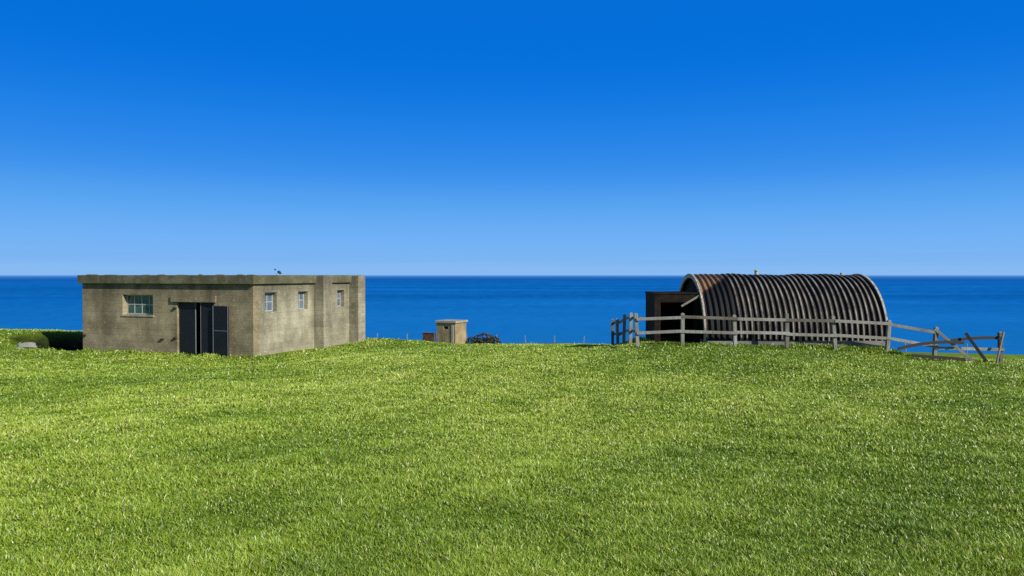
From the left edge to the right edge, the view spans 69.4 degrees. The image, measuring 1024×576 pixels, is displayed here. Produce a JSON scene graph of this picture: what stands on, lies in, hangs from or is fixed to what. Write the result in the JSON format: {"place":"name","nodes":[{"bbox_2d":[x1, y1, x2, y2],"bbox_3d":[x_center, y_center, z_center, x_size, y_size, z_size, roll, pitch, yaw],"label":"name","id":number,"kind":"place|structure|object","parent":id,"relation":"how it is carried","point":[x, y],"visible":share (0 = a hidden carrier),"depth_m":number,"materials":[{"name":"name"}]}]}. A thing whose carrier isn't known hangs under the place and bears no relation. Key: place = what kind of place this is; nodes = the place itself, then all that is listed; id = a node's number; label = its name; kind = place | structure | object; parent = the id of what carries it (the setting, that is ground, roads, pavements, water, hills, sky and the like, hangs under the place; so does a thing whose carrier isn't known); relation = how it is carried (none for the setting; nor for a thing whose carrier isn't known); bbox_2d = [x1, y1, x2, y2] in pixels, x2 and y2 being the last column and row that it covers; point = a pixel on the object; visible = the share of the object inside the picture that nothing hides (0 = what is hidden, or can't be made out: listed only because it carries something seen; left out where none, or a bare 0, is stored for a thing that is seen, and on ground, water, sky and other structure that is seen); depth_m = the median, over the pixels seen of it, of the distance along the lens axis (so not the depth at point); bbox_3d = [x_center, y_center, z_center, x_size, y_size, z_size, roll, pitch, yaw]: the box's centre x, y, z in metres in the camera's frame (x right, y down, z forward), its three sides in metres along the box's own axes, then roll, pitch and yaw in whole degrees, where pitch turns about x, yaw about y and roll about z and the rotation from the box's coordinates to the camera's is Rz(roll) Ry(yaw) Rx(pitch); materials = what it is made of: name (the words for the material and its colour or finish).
{"place":"outdoors","nodes":[
{"label":"outdoors","id":0,"kind":"place"},
{"bbox_2d":[0,275,1023,354],"bbox_3d":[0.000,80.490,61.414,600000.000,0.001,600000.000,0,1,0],"label":"sea water","id":1,"kind":"structure","parent":0,"point":[536,308],"depth_m":1983.66,"materials":[{"name":"blue liquid"}]},
{"bbox_2d":[0,328,1023,575],"bbox_3d":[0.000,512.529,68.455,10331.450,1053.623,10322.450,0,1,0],"label":"grass","id":2,"kind":"structure","parent":0,"point":[64,340],"depth_m":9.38,"materials":[{"name":"green plant"}]},
{"bbox_2d":[15,342,36,348],"bbox_3d":[-20.112,2.423,30.626,0.796,0.359,0.628,-6,12,-30],"label":"rock","id":3,"kind":"object","parent":2,"relation":"on","point":[27,345],"visible":0.84,"depth_m":30.47,"materials":[{"name":"stone"}]},
{"bbox_2d":[77,274,364,356],"bbox_3d":[-12.239,1.351,32.333,9.150,3.910,7.595,0,1,20],"label":"bunker","id":4,"kind":"object","parent":2,"relation":"on","point":[233,315],"visible":0.84,"depth_m":29.29,"materials":[{"name":"concrete"}]},
{"bbox_2d":[422,332,434,341],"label":"brick wall","id":5,"kind":"structure","parent":2,"relation":"on","point":[428,336],"depth_m":66.31,"materials":[{"name":"red brick"}]},
{"bbox_2d":[435,319,467,343],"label":"hut","id":6,"kind":"object","parent":2,"relation":"on","point":[451,330],"visible":0.73,"depth_m":65.76,"materials":[{"name":"concrete"}]},
{"bbox_2d":[465,333,500,343],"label":"bush","id":7,"kind":"object","parent":2,"relation":"on","point":[477,340],"depth_m":59.90,"materials":[{"name":"plant"}]},
{"bbox_2d":[377,333,1020,352],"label":"fence","id":8,"kind":"object","parent":2,"relation":"on","point":[621,341],"visible":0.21,"depth_m":85.97,"materials":[{"name":"wood"}]},
{"bbox_2d":[645,270,887,347],"bbox_3d":[9.088,1.361,28.028,8.035,4.100,4.760,0,1,0],"label":"nissen hut","id":9,"kind":"object","parent":2,"relation":"on","point":[688,300],"visible":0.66,"depth_m":26.48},
{"bbox_2d":[682,273,886,340],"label":"corrugated roof","id":10,"kind":"structure","parent":9,"relation":"attached to","point":[824,296],"depth_m":26.11,"materials":[{"name":"grey metal"}]},
{"bbox_2d":[611,313,1004,362],"bbox_3d":[8.989,1.902,25.741,14.135,2.170,6.223,1,1,29],"label":"fence","id":11,"kind":"object","parent":2,"relation":"on","point":[933,344],"visible":0.87,"depth_m":24.84,"materials":[{"name":"grey wood"}]},
{"bbox_2d":[0,0,1023,274],"label":"sky","id":12,"kind":"structure","parent":0,"point":[138,137],"materials":[{"name":"blue"}]}
]}

